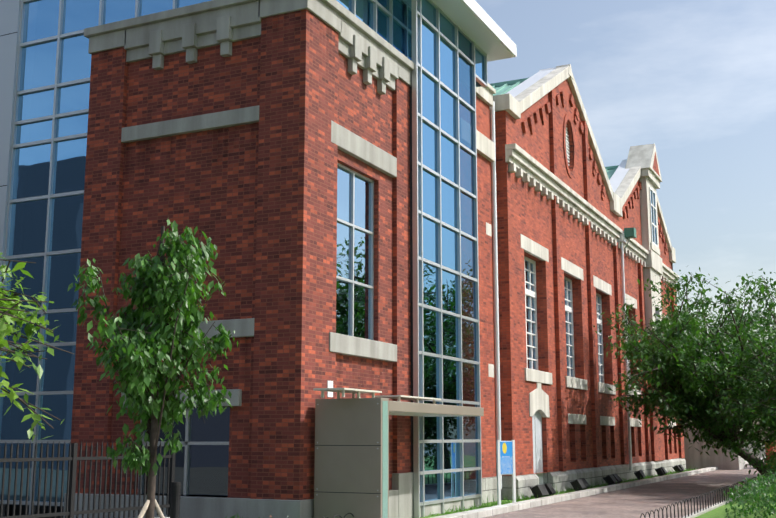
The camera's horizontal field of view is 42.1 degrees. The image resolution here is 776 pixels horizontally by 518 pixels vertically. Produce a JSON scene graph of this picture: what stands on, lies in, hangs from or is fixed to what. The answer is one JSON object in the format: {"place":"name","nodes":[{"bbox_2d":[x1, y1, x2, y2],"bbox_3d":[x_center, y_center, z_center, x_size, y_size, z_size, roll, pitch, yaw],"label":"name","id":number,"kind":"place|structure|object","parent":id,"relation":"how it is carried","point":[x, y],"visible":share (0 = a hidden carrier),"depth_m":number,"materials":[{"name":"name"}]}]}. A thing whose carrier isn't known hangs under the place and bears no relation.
{"place":"outdoors","nodes":[
{"label":"outdoors","id":0,"kind":"place"},
{"bbox_2d":[0,252,73,440],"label":"tree","id":1,"kind":"object","parent":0,"point":[30,329],"depth_m":6.55,"materials":[{"name":"green plant"}]},
{"bbox_2d":[67,217,237,517],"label":"young tree","id":2,"kind":"object","parent":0,"point":[139,397],"depth_m":12.19,"materials":[{"name":"green plant"}]},
{"bbox_2d":[475,0,775,438],"label":"sky","id":3,"kind":"structure","parent":0,"point":[695,80],"materials":[{"name":"blue"}]},
{"bbox_2d":[485,460,767,517],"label":"path","id":4,"kind":"structure","parent":0,"point":[625,503],"depth_m":27.18,"materials":[{"name":"brick"}]},
{"bbox_2d":[0,441,765,517],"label":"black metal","id":5,"kind":"object","parent":4,"relation":"on","point":[172,504],"visible":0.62,"depth_m":15.91,"materials":[{"name":"black paint"}]},
{"bbox_2d":[476,79,775,477],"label":"old brick","id":6,"kind":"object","parent":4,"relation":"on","point":[537,131],"visible":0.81,"depth_m":32.76,"materials":[{"name":"red brick"}]},
{"bbox_2d":[144,0,631,488],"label":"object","id":7,"kind":"object","parent":6,"relation":"on","point":[509,44],"visible":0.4,"depth_m":28.61,"materials":[{"name":"white metal"}]},
{"bbox_2d":[327,187,659,504],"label":"white frames","id":8,"kind":"structure","parent":6,"relation":"attached to","point":[532,294],"depth_m":31.92,"materials":[{"name":"white paint"}]},
{"bbox_2d":[500,442,512,473],"bbox_3d":[2.906,4.886,24.796,0.380,0.780,0.020,6,-11,-29],"label":"sign panel","id":9,"kind":"object","parent":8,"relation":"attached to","point":[506,457],"visible":0.86,"depth_m":24.79,"materials":[{"name":"blue plastic"}]},
{"bbox_2d":[336,166,656,382],"bbox_3d":[6.709,-0.478,35.808,0.718,9.530,35.450,-5,-11,25],"label":"window glass","id":10,"kind":"object","parent":6,"relation":"on","point":[362,261],"depth_m":20.71,"materials":[{"name":"blue glass"}]},
{"bbox_2d":[532,411,542,484],"bbox_3d":[4.383,5.736,30.073,0.040,2.500,1.440,-5,-11,25],"label":"door leaf","id":11,"kind":"object","parent":6,"relation":"attached to","point":[538,449],"visible":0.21,"depth_m":30.31,"materials":[{"name":"paint"}]},
{"bbox_2d":[490,78,618,179],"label":"roof","id":12,"kind":"structure","parent":6,"relation":"on","point":[500,88],"depth_m":36.87,"materials":[{"name":"teal metal"}]},
{"bbox_2d":[566,124,569,165],"bbox_3d":[6.196,-3.997,35.806,0.220,2.100,1.400,-5,-11,25],"label":"louvre","id":13,"kind":"object","parent":6,"relation":"attached to","point":[567,148],"visible":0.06,"depth_m":36.08,"materials":[{"name":"white"}]},
{"bbox_2d":[476,64,678,426],"bbox_3d":[8.313,-0.190,39.718,2.865,13.329,30.230,-6,-11,29],"label":"white stone","id":14,"kind":"object","parent":6,"relation":"on","point":[525,166],"visible":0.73,"depth_m":36.50,"materials":[{"name":"white stone"}]},
{"bbox_2d":[624,227,636,238],"bbox_3d":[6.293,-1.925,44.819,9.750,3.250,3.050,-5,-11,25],"label":"hopper","id":15,"kind":"object","parent":6,"relation":"attached to","point":[630,233],"visible":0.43,"depth_m":41.24,"materials":[{"name":"teal metal"}]},
{"bbox_2d":[523,471,750,516],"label":"fallen leaves","id":16,"kind":"object","parent":4,"relation":"on","point":[673,490],"visible":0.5,"depth_m":33.45,"materials":[{"name":"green plant"}]},
{"bbox_2d":[744,439,768,457],"bbox_3d":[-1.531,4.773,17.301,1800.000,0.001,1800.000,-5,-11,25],"label":"ground","id":17,"kind":"structure","parent":0,"point":[760,453],"depth_m":118.84,"materials":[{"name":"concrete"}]},
{"bbox_2d":[0,0,21,516],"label":"grey panels","id":18,"kind":"object","parent":17,"relation":"on","point":[10,16],"depth_m":22.86,"materials":[{"name":"grey metal"}]},
{"bbox_2d":[137,499,164,517],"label":"stakes","id":19,"kind":"object","parent":17,"relation":"on","point":[145,508],"visible":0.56,"depth_m":11.99,"materials":[{"name":"beige wood"}]},
{"bbox_2d":[0,0,630,517],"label":"mullions","id":20,"kind":"object","parent":17,"relation":"on","point":[418,118],"visible":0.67,"depth_m":22.69,"materials":[{"name":"silver metal"}]},
{"bbox_2d":[0,0,484,506],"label":"window glass","id":21,"kind":"object","parent":20,"relation":"attached to","point":[31,175],"visible":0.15,"depth_m":22.35,"materials":[{"name":"blue glass"}]},
{"bbox_2d":[458,31,478,495],"bbox_3d":[1.979,-0.071,25.331,0.001,11.770,1.220,-5,-11,25],"label":"window glass","id":22,"kind":"object","parent":20,"relation":"attached to","point":[470,423],"visible":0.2,"depth_m":25.36,"materials":[{"name":"blue glass"}]},
{"bbox_2d":[0,32,659,517],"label":"dark interior","id":23,"kind":"object","parent":17,"relation":"on","point":[410,318],"visible":0.1,"depth_m":23.65,"materials":[{"name":"grey"}]},
{"bbox_2d":[314,398,483,517],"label":"entrance canopy","id":24,"kind":"object","parent":17,"relation":"on","point":[357,470],"visible":0.98,"depth_m":17.49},
{"bbox_2d":[313,388,440,403],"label":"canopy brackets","id":25,"kind":"object","parent":24,"relation":"on","point":[343,391],"visible":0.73,"depth_m":18.09,"materials":[{"name":"beige"}]},
{"bbox_2d":[382,401,387,517],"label":"glass panel","id":26,"kind":"object","parent":24,"relation":"attached to","point":[385,461],"visible":1,"depth_m":17.32,"materials":[{"name":"teal glass"}]},
{"bbox_2d":[389,0,513,416],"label":"soffit","id":27,"kind":"structure","parent":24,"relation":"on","point":[468,22],"depth_m":25.72,"materials":[{"name":"grey"}]},
{"bbox_2d":[155,423,769,517],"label":"concrete","id":28,"kind":"object","parent":17,"relation":"on","point":[704,459],"visible":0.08,"depth_m":52.68,"materials":[{"name":"grey concrete"}]},
{"bbox_2d":[420,460,775,517],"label":"grass sheets","id":29,"kind":"object","parent":17,"relation":"on","point":[719,512],"depth_m":23.23,"materials":[{"name":"green plant"}]},
{"bbox_2d":[63,0,413,517],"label":"grey stone","id":30,"kind":"object","parent":29,"relation":"on","point":[190,30],"visible":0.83,"depth_m":19.98,"materials":[{"name":"grey stone"}]},
{"bbox_2d":[71,9,410,499],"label":"brick wall","id":31,"kind":"structure","parent":30,"relation":"on","point":[257,203],"depth_m":19.40,"materials":[{"name":"red brick"}]},
{"bbox_2d":[142,407,229,496],"bbox_3d":[-3.771,3.613,18.986,2.200,1.630,0.001,-5,-11,25],"label":"dark glass","id":32,"kind":"object","parent":31,"relation":"attached to","point":[208,470],"depth_m":18.83,"materials":[{"name":"glass"}]},
{"bbox_2d":[429,466,697,516],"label":"grass tufts","id":33,"kind":"object","parent":29,"relation":"on","point":[532,497],"visible":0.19,"depth_m":27.08,"materials":[{"name":"green plant"}]},
{"bbox_2d":[482,458,685,503],"bbox_3d":[8.202,8.163,38.371,1.160,0.640,30.000,-5,-11,25],"label":"plinth stone","id":34,"kind":"object","parent":29,"relation":"on","point":[562,480],"visible":0.44,"depth_m":31.82,"materials":[{"name":"grey stone"}]},
{"bbox_2d":[593,267,775,484],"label":"tree","id":35,"kind":"object","parent":29,"relation":"on","point":[648,351],"depth_m":33.68,"materials":[{"name":"green plant"}]},
{"bbox_2d":[685,286,775,482],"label":"tree","id":36,"kind":"object","parent":29,"relation":"on","point":[757,427],"depth_m":32.02,"materials":[{"name":"green plant"}]},
{"bbox_2d":[702,301,775,473],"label":"tree","id":37,"kind":"object","parent":29,"relation":"on","point":[766,395],"depth_m":28.52,"materials":[{"name":"green plant"}]},
{"bbox_2d":[722,470,775,517],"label":"hedge","id":38,"kind":"object","parent":29,"relation":"on","point":[755,500],"visible":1,"depth_m":20.96,"materials":[{"name":"green plant"}]},
{"bbox_2d":[725,268,775,348],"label":"tree","id":39,"kind":"object","parent":29,"relation":"on","point":[760,300],"depth_m":41.82,"materials":[{"name":"green plant"}]},
{"bbox_2d":[431,457,765,517],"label":"kerb","id":40,"kind":"structure","parent":17,"relation":"on","point":[503,508],"depth_m":26.60,"materials":[{"name":"grey concrete"}]}
]}

